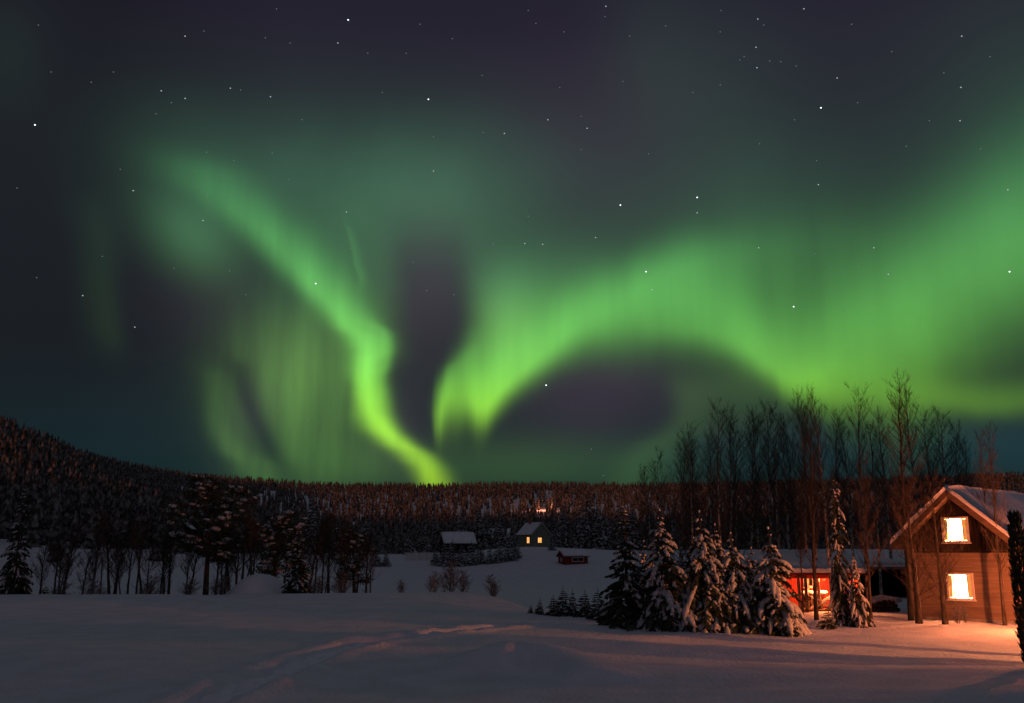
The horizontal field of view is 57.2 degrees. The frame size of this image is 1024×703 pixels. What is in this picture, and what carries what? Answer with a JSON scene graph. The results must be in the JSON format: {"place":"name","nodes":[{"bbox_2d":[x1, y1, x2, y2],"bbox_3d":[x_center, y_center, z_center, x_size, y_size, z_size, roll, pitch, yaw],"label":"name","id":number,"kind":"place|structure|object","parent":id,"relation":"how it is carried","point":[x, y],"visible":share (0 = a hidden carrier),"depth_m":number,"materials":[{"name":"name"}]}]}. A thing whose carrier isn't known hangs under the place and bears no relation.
{"place":"outdoors","nodes":[
{"label":"outdoors","id":0,"kind":"place"},
{"bbox_2d":[0,478,1023,702],"bbox_3d":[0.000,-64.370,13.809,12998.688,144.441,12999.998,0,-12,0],"label":"snowy ground","id":1,"kind":"structure","parent":0,"point":[176,646],"depth_m":29.86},
{"bbox_2d":[0,485,33,594],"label":"spruce","id":2,"kind":"object","parent":1,"relation":"on","point":[16,578],"visible":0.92,"depth_m":64.18,"materials":[{"name":"green plant"}]},
{"bbox_2d":[30,537,58,593],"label":"bare tree","id":3,"kind":"object","parent":1,"relation":"on","point":[42,574],"visible":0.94,"depth_m":74.29,"materials":[{"name":"brown plant"}]},
{"bbox_2d":[47,530,75,593],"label":"bare tree","id":4,"kind":"object","parent":1,"relation":"on","point":[61,538],"visible":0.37,"depth_m":88.13,"materials":[{"name":"brown plant"}]},
{"bbox_2d":[47,519,87,593],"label":"bare tree","id":5,"kind":"object","parent":1,"relation":"on","point":[62,553],"visible":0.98,"depth_m":68.75,"materials":[{"name":"brown plant"}]},
{"bbox_2d":[75,543,98,594],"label":"bare tree","id":6,"kind":"object","parent":1,"relation":"on","point":[87,566],"visible":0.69,"depth_m":76.56,"materials":[{"name":"brown plant"}]},
{"bbox_2d":[71,578,112,594],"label":"bare shrub","id":7,"kind":"object","parent":1,"relation":"on","point":[92,589],"visible":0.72,"depth_m":66.84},
{"bbox_2d":[88,522,108,590],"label":"bare tree","id":8,"kind":"object","parent":1,"relation":"on","point":[95,561],"visible":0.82,"depth_m":74.18,"materials":[{"name":"brown plant"}]},
{"bbox_2d":[90,510,134,593],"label":"bare tree","id":9,"kind":"object","parent":1,"relation":"on","point":[108,565],"visible":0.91,"depth_m":76.12,"materials":[{"name":"brown plant"}]},
{"bbox_2d":[112,518,140,593],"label":"bare tree","id":10,"kind":"object","parent":1,"relation":"on","point":[129,570],"visible":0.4,"depth_m":81.72,"materials":[{"name":"brown plant"}]},
{"bbox_2d":[0,414,279,561],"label":"hillside forest","id":11,"kind":"object","parent":1,"relation":"on","point":[66,485],"visible":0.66,"depth_m":296.12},
{"bbox_2d":[128,506,155,593],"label":"bare tree","id":12,"kind":"object","parent":1,"relation":"on","point":[144,536],"visible":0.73,"depth_m":72.86,"materials":[{"name":"brown plant"}]},
{"bbox_2d":[126,524,161,592],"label":"bare tree","id":13,"kind":"object","parent":1,"relation":"on","point":[134,535],"visible":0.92,"depth_m":71.15,"materials":[{"name":"brown plant"}]},
{"bbox_2d":[136,574,164,593],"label":"bare shrub","id":14,"kind":"object","parent":1,"relation":"on","point":[150,586],"visible":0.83,"depth_m":66.83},
{"bbox_2d":[154,537,175,593],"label":"bare tree","id":15,"kind":"object","parent":1,"relation":"on","point":[165,565],"visible":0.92,"depth_m":76.17,"materials":[{"name":"brown plant"}]},
{"bbox_2d":[156,513,176,593],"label":"bare tree","id":16,"kind":"object","parent":1,"relation":"on","point":[165,530],"visible":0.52,"depth_m":82.88,"materials":[{"name":"brown plant"}]},
{"bbox_2d":[153,519,184,593],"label":"bare tree","id":17,"kind":"object","parent":1,"relation":"on","point":[170,575],"visible":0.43,"depth_m":84.99,"materials":[{"name":"brown plant"}]},
{"bbox_2d":[176,530,204,594],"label":"bare tree","id":18,"kind":"object","parent":1,"relation":"on","point":[189,558],"visible":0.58,"depth_m":73.58,"materials":[{"name":"brown plant"}]},
{"bbox_2d":[154,472,262,594],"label":"pine tree","id":19,"kind":"object","parent":1,"relation":"on","point":[204,488],"visible":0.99,"depth_m":71.81,"materials":[{"name":"green plant"}]},
{"bbox_2d":[205,574,232,594],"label":"bare shrub","id":20,"kind":"object","parent":1,"relation":"on","point":[220,585],"visible":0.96,"depth_m":66.86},
{"bbox_2d":[233,510,263,579],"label":"bare tree","id":21,"kind":"object","parent":1,"relation":"on","point":[244,550],"visible":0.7,"depth_m":71.59,"materials":[{"name":"brown plant"}]},
{"bbox_2d":[239,505,264,574],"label":"bare tree","id":22,"kind":"object","parent":1,"relation":"on","point":[255,532],"visible":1,"depth_m":69.64,"materials":[{"name":"brown plant"}]},
{"bbox_2d":[252,509,312,577],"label":"pine tree","id":23,"kind":"object","parent":1,"relation":"on","point":[283,519],"visible":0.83,"depth_m":78.09,"materials":[{"name":"green plant"}]},
{"bbox_2d":[281,525,313,593],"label":"spruce","id":24,"kind":"object","parent":1,"relation":"on","point":[297,584],"visible":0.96,"depth_m":66.82,"materials":[{"name":"green plant"}]},
{"bbox_2d":[296,487,318,552],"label":"conifer","id":25,"kind":"object","parent":1,"relation":"on","point":[313,513],"visible":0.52,"depth_m":294.71,"materials":[{"name":"green plant"}]},
{"bbox_2d":[293,518,330,590],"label":"bare tree","id":26,"kind":"object","parent":1,"relation":"on","point":[318,538],"visible":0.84,"depth_m":78.54,"materials":[{"name":"brown plant"}]},
{"bbox_2d":[201,633,442,702],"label":"footpath","id":27,"kind":"structure","parent":1,"relation":"on","point":[225,694],"depth_m":23.42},
{"bbox_2d":[313,506,349,592],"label":"bare tree","id":28,"kind":"object","parent":1,"relation":"on","point":[329,543],"visible":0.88,"depth_m":85.03,"materials":[{"name":"brown plant"}]},
{"bbox_2d":[329,571,352,592],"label":"bare shrub","id":29,"kind":"object","parent":1,"relation":"on","point":[340,583],"visible":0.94,"depth_m":66.83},
{"bbox_2d":[334,515,354,592],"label":"bare tree","id":30,"kind":"object","parent":1,"relation":"on","point":[341,529],"visible":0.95,"depth_m":80.26,"materials":[{"name":"brown plant"}]},
{"bbox_2d":[330,525,360,590],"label":"bare tree","id":31,"kind":"object","parent":1,"relation":"on","point":[352,555],"visible":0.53,"depth_m":85.63,"materials":[{"name":"brown plant"}]},
{"bbox_2d":[323,528,383,592],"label":"pine tree","id":32,"kind":"object","parent":1,"relation":"on","point":[352,567],"visible":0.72,"depth_m":85.58,"materials":[{"name":"green plant"}]},
{"bbox_2d":[354,527,378,592],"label":"bare tree","id":33,"kind":"object","parent":1,"relation":"on","point":[366,551],"visible":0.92,"depth_m":78.84,"materials":[{"name":"brown plant"}]},
{"bbox_2d":[414,521,430,552],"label":"conifer","id":34,"kind":"object","parent":1,"relation":"on","point":[423,548],"visible":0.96,"depth_m":278.94,"materials":[{"name":"green plant"}]},
{"bbox_2d":[438,559,469,591],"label":"sapling","id":35,"kind":"object","parent":1,"relation":"on","point":[451,574],"visible":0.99,"depth_m":67.04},
{"bbox_2d":[438,532,476,554],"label":"long barn","id":36,"kind":"structure","parent":1,"relation":"on","point":[461,539],"depth_m":245.04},
{"bbox_2d":[470,499,491,549],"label":"conifer","id":37,"kind":"object","parent":1,"relation":"on","point":[478,527],"visible":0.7,"depth_m":298.85,"materials":[{"name":"green plant"}]},
{"bbox_2d":[492,508,507,548],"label":"conifer","id":38,"kind":"object","parent":1,"relation":"on","point":[501,541],"visible":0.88,"depth_m":289.25,"materials":[{"name":"green plant"}]},
{"bbox_2d":[516,519,550,546],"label":"village house","id":39,"kind":"structure","parent":1,"relation":"on","point":[530,533],"depth_m":253.35,"materials":[{"name":"wood"}]},
{"bbox_2d":[76,448,1023,528],"bbox_3d":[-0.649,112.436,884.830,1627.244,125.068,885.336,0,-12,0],"label":"ridge forest","id":40,"kind":"object","parent":1,"relation":"on","point":[505,490],"visible":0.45,"depth_m":797.90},
{"bbox_2d":[550,514,565,547],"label":"conifer","id":41,"kind":"object","parent":1,"relation":"on","point":[556,543],"visible":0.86,"depth_m":294.13,"materials":[{"name":"green plant"}]},
{"bbox_2d":[550,591,575,616],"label":"young spruce","id":42,"kind":"object","parent":1,"relation":"on","point":[558,611],"visible":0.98,"depth_m":44.11,"materials":[{"name":"green plant"}]},
{"bbox_2d":[558,503,569,547],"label":"conifer","id":43,"kind":"object","parent":1,"relation":"on","point":[565,541],"visible":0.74,"depth_m":313.46,"materials":[{"name":"green plant"}]},
{"bbox_2d":[556,549,589,564],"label":"red cabin","id":44,"kind":"object","parent":1,"relation":"on","point":[571,556],"visible":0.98,"depth_m":218.95,"materials":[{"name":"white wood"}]},
{"bbox_2d":[573,502,591,548],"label":"conifer","id":45,"kind":"object","parent":1,"relation":"on","point":[583,539],"visible":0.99,"depth_m":276.13,"materials":[{"name":"green plant"}]},
{"bbox_2d":[573,594,593,616],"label":"young spruce","id":46,"kind":"object","parent":1,"relation":"on","point":[584,610],"visible":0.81,"depth_m":43.95,"materials":[{"name":"green plant"}]},
{"bbox_2d":[261,503,917,553],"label":"valley forest","id":47,"kind":"object","parent":1,"relation":"on","point":[414,523],"visible":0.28,"depth_m":364.59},
{"bbox_2d":[577,494,601,548],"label":"conifer","id":48,"kind":"object","parent":1,"relation":"on","point":[589,521],"visible":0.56,"depth_m":280.09,"materials":[{"name":"green plant"}]},
{"bbox_2d":[588,499,609,549],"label":"conifer","id":49,"kind":"object","parent":1,"relation":"on","point":[597,542],"visible":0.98,"depth_m":274.28,"materials":[{"name":"green plant"}]},
{"bbox_2d":[593,498,648,630],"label":"spruce","id":50,"kind":"object","parent":1,"relation":"on","point":[617,610],"visible":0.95,"depth_m":37.47,"materials":[{"name":"green plant"}]},
{"bbox_2d":[627,499,642,549],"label":"conifer","id":51,"kind":"object","parent":1,"relation":"on","point":[630,538],"visible":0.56,"depth_m":293.83,"materials":[{"name":"green plant"}]},
{"bbox_2d":[621,460,672,563],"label":"bare birch","id":52,"kind":"object","parent":1,"relation":"on","point":[646,517],"visible":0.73,"depth_m":63.30,"materials":[{"name":"brown plant"}]},
{"bbox_2d":[632,446,677,564],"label":"bare birch","id":53,"kind":"object","parent":1,"relation":"on","point":[662,508],"visible":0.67,"depth_m":61.53,"materials":[{"name":"brown plant"}]},
{"bbox_2d":[631,507,696,632],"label":"spruce","id":54,"kind":"object","parent":1,"relation":"on","point":[659,597],"visible":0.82,"depth_m":36.56,"materials":[{"name":"green plant"}]},
{"bbox_2d":[654,557,688,631],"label":"spruce","id":55,"kind":"object","parent":1,"relation":"on","point":[669,586],"visible":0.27,"depth_m":36.29,"materials":[{"name":"green plant"}]},
{"bbox_2d":[642,431,701,565],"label":"bare birch","id":56,"kind":"object","parent":1,"relation":"on","point":[682,511],"visible":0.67,"depth_m":58.96,"materials":[{"name":"brown plant"}]},
{"bbox_2d":[665,418,709,560],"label":"bare birch","id":57,"kind":"object","parent":1,"relation":"on","point":[691,440],"visible":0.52,"depth_m":65.09,"materials":[{"name":"brown plant"}]},
{"bbox_2d":[662,438,713,559],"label":"bare birch","id":58,"kind":"object","parent":1,"relation":"on","point":[691,508],"visible":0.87,"depth_m":57.21,"materials":[{"name":"brown plant"}]},
{"bbox_2d":[684,433,729,550],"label":"bare birch","id":59,"kind":"object","parent":1,"relation":"on","point":[711,505],"visible":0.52,"depth_m":59.56,"materials":[{"name":"brown plant"}]},
{"bbox_2d":[680,510,734,632],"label":"spruce","id":60,"kind":"object","parent":1,"relation":"on","point":[696,603],"visible":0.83,"depth_m":36.33,"materials":[{"name":"green plant"}]},
{"bbox_2d":[700,522,728,577],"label":"spruce","id":61,"kind":"object","parent":1,"relation":"on","point":[718,554],"visible":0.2,"depth_m":38.56,"materials":[{"name":"green plant"}]},
{"bbox_2d":[701,560,739,633],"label":"spruce","id":62,"kind":"object","parent":1,"relation":"on","point":[717,627],"visible":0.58,"depth_m":35.96,"materials":[{"name":"green plant"}]},
{"bbox_2d":[695,396,754,561],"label":"bare birch","id":63,"kind":"object","parent":1,"relation":"on","point":[718,514],"visible":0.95,"depth_m":55.43,"materials":[{"name":"brown plant"}]},
{"bbox_2d":[695,401,754,563],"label":"bare birch","id":64,"kind":"object","parent":1,"relation":"on","point":[730,485],"visible":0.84,"depth_m":56.48,"materials":[{"name":"brown plant"}]},
{"bbox_2d":[718,531,755,634],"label":"spruce","id":65,"kind":"object","parent":1,"relation":"on","point":[736,576],"visible":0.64,"depth_m":36.30,"materials":[{"name":"green plant"}]},
{"bbox_2d":[714,417,765,558],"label":"bare birch","id":66,"kind":"object","parent":1,"relation":"on","point":[735,527],"visible":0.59,"depth_m":65.08,"materials":[{"name":"brown plant"}]},
{"bbox_2d":[713,413,774,549],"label":"bare birch","id":67,"kind":"object","parent":1,"relation":"on","point":[758,547],"visible":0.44,"depth_m":66.57,"materials":[{"name":"brown plant"}]},
{"bbox_2d":[722,403,771,569],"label":"bare birch","id":68,"kind":"object","parent":1,"relation":"on","point":[752,503],"visible":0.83,"depth_m":59.20,"materials":[{"name":"brown plant"}]},
{"bbox_2d":[736,555,766,633],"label":"spruce","id":69,"kind":"object","parent":1,"relation":"on","point":[751,574],"visible":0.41,"depth_m":36.30,"materials":[{"name":"green plant"}]},
{"bbox_2d":[738,398,791,545],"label":"bare birch","id":70,"kind":"object","parent":1,"relation":"on","point":[770,525],"visible":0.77,"depth_m":54.74,"materials":[{"name":"brown plant"}]},
{"bbox_2d":[741,526,811,636],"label":"spruce","id":71,"kind":"object","parent":1,"relation":"on","point":[783,612],"visible":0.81,"depth_m":35.65,"materials":[{"name":"green plant"}]},
{"bbox_2d":[755,400,800,548],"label":"bare birch","id":72,"kind":"object","parent":1,"relation":"on","point":[771,480],"visible":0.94,"depth_m":53.50,"materials":[{"name":"brown plant"}]},
{"bbox_2d":[766,412,814,598],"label":"bare birch","id":73,"kind":"object","parent":1,"relation":"on","point":[789,531],"visible":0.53,"depth_m":65.76,"materials":[{"name":"brown plant"}]},
{"bbox_2d":[766,424,816,549],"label":"bare birch","id":74,"kind":"object","parent":1,"relation":"on","point":[790,477],"visible":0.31,"depth_m":67.58,"materials":[{"name":"brown plant"}]},
{"bbox_2d":[772,400,828,604],"bbox_3d":[15.869,8.380,51.495,3.036,11.618,2.860,0,-12,2],"label":"bare birch","id":75,"kind":"object","parent":1,"relation":"on","point":[805,532],"visible":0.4,"depth_m":51.59,"materials":[{"name":"brown plant"}]},
{"bbox_2d":[792,513,810,614],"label":"bare tree","id":76,"kind":"object","parent":1,"relation":"on","point":[800,548],"visible":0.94,"depth_m":45.74,"materials":[{"name":"brown plant"}]},
{"bbox_2d":[747,549,866,611],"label":"red shed","id":77,"kind":"structure","parent":1,"relation":"on","point":[790,557],"depth_m":48.89,"materials":[{"name":"red painted wood"},{"name":"snow"}]},
{"bbox_2d":[791,404,831,619],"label":"bare tree","id":78,"kind":"object","parent":1,"relation":"on","point":[813,560],"visible":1,"depth_m":45.20,"materials":[{"name":"brown plant"}]},
{"bbox_2d":[786,383,841,608],"bbox_3d":[16.075,7.691,49.869,2.708,12.171,2.623,-5,-13,22],"label":"bare birch","id":79,"kind":"object","parent":1,"relation":"on","point":[807,512],"visible":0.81,"depth_m":50.02,"materials":[{"name":"brown plant"}]},
{"bbox_2d":[790,384,845,611],"bbox_3d":[16.108,7.443,48.540,2.381,12.068,3.196,4,-13,-20],"label":"bare birch","id":80,"kind":"object","parent":1,"relation":"on","point":[825,525],"visible":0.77,"depth_m":48.91,"materials":[{"name":"brown plant"}]},
{"bbox_2d":[816,604,837,629],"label":"spruce","id":81,"kind":"object","parent":1,"relation":"on","point":[823,625],"visible":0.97,"depth_m":40.19,"materials":[{"name":"green plant"}]},
{"bbox_2d":[827,471,852,625],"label":"spruce","id":82,"kind":"object","parent":1,"relation":"on","point":[841,581],"visible":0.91,"depth_m":42.05,"materials":[{"name":"green plant"}]},
{"bbox_2d":[817,404,865,544],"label":"bare birch","id":83,"kind":"object","parent":1,"relation":"on","point":[836,467],"visible":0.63,"depth_m":63.80,"materials":[{"name":"brown plant"}]},
{"bbox_2d":[826,415,865,557],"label":"bare birch","id":84,"kind":"object","parent":1,"relation":"on","point":[850,515],"visible":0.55,"depth_m":67.66,"materials":[{"name":"brown plant"}]},
{"bbox_2d":[847,551,875,627],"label":"spruce","id":85,"kind":"object","parent":1,"relation":"on","point":[860,616],"visible":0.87,"depth_m":41.01,"materials":[{"name":"green plant"}]},
{"bbox_2d":[834,381,892,597],"bbox_3d":[18.607,7.624,50.096,3.148,12.416,3.365,-2,-12,9],"label":"bare birch","id":86,"kind":"object","parent":1,"relation":"on","point":[858,462],"visible":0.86,"depth_m":49.73,"materials":[{"name":"brown plant"}]},
{"bbox_2d":[825,559,906,597],"bbox_3d":[23.434,15.508,63.544,6.320,2.895,5.540,-2,-12,8],"label":"dark carport","id":87,"kind":"object","parent":1,"relation":"on","point":[892,586],"visible":0.32,"depth_m":64.69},
{"bbox_2d":[848,450,892,621],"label":"bare tree","id":88,"kind":"object","parent":1,"relation":"on","point":[867,562],"visible":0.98,"depth_m":43.68,"materials":[{"name":"brown plant"}]},
{"bbox_2d":[852,419,909,594],"bbox_3d":[21.425,9.499,55.319,2.944,11.212,3.125,8,-15,-34],"label":"bare birch","id":89,"kind":"object","parent":1,"relation":"on","point":[876,534],"visible":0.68,"depth_m":55.12,"materials":[{"name":"brown plant"}]},
{"bbox_2d":[866,595,901,611],"bbox_3d":[18.979,12.866,47.992,1.846,0.806,1.031,1,-12,-6],"label":"firewood pile","id":90,"kind":"object","parent":1,"relation":"on","point":[882,603],"visible":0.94,"depth_m":47.62,"materials":[{"name":"brown wood"}]},
{"bbox_2d":[860,403,914,558],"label":"bare birch","id":91,"kind":"object","parent":1,"relation":"on","point":[887,500],"visible":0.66,"depth_m":68.03,"materials":[{"name":"brown plant"}]},
{"bbox_2d":[871,370,931,620],"bbox_3d":[18.859,6.660,44.610,3.294,12.204,3.140,-2,-12,10],"label":"bare tree","id":92,"kind":"object","parent":1,"relation":"on","point":[910,609],"visible":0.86,"depth_m":44.53,"materials":[{"name":"brown plant"}]},
{"bbox_2d":[866,473,955,623],"bbox_3d":[18.016,8.965,42.503,3.367,6.772,3.509,7,-14,-28],"label":"bare tree","id":93,"kind":"object","parent":1,"relation":"on","point":[918,612],"visible":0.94,"depth_m":42.45,"materials":[{"name":"brown plant"}]},
{"bbox_2d":[876,383,954,516],"bbox_3d":[26.893,9.038,61.365,5.238,14.317,4.934,12,-17,-44],"label":"bare birch","id":94,"kind":"object","parent":1,"relation":"on","point":[913,452],"visible":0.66,"depth_m":61.73,"materials":[{"name":"brown plant"}]},
{"bbox_2d":[898,403,962,506],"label":"bare birch","id":95,"kind":"object","parent":1,"relation":"on","point":[928,452],"visible":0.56,"depth_m":66.14,"materials":[{"name":"brown plant"}]},
{"bbox_2d":[907,467,967,623],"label":"bare tree","id":96,"kind":"object","parent":1,"relation":"on","point":[937,554],"visible":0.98,"depth_m":41.99,"materials":[{"name":"brown plant"}]},
{"bbox_2d":[912,404,966,494],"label":"bare birch","id":97,"kind":"object","parent":1,"relation":"on","point":[942,458],"visible":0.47,"depth_m":72.06,"materials":[{"name":"brown plant"}]},
{"bbox_2d":[936,415,971,486],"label":"bare birch","id":98,"kind":"object","parent":1,"relation":"on","point":[956,452],"visible":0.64,"depth_m":69.83,"materials":[{"name":"brown plant"}]},
{"bbox_2d":[890,485,1023,623],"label":"gabled house","id":99,"kind":"structure","parent":1,"relation":"on","point":[976,568],"depth_m":42.56,"materials":[{"name":"brown wood"}]},
{"bbox_2d":[941,517,971,543],"bbox_3d":[20.273,8.178,42.947,0.200,1.200,1.300,11,-17,-43],"label":"window","id":100,"kind":"structure","parent":99,"relation":"in","point":[958,524],"depth_m":42.92,"materials":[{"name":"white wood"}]},
{"bbox_2d":[946,573,976,601],"bbox_3d":[20.301,10.665,42.527,0.200,1.240,1.300,11,-17,-43],"label":"window","id":101,"kind":"structure","parent":99,"relation":"in","point":[962,583],"depth_m":42.53,"materials":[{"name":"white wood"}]},
{"bbox_2d":[949,436,987,487],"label":"bare birch","id":102,"kind":"object","parent":1,"relation":"on","point":[966,472],"visible":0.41,"depth_m":71.39,"materials":[{"name":"brown plant"}]},
{"bbox_2d":[957,429,1001,584],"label":"bare tree","id":103,"kind":"object","parent":1,"relation":"on","point":[979,480],"visible":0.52,"depth_m":42.95,"materials":[{"name":"brown plant"}]},
{"bbox_2d":[973,420,1012,624],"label":"bare tree","id":104,"kind":"object","parent":1,"relation":"on","point":[999,562],"visible":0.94,"depth_m":41.19,"materials":[{"name":"brown plant"}]},
{"bbox_2d":[1006,510,1023,662],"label":"juniper","id":105,"kind":"object","parent":1,"relation":"on","point":[1015,531],"visible":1,"depth_m":26.28,"materials":[{"name":"green plant"}]},
{"bbox_2d":[0,0,1023,487],"label":"sky","id":106,"kind":"structure","parent":0,"point":[393,379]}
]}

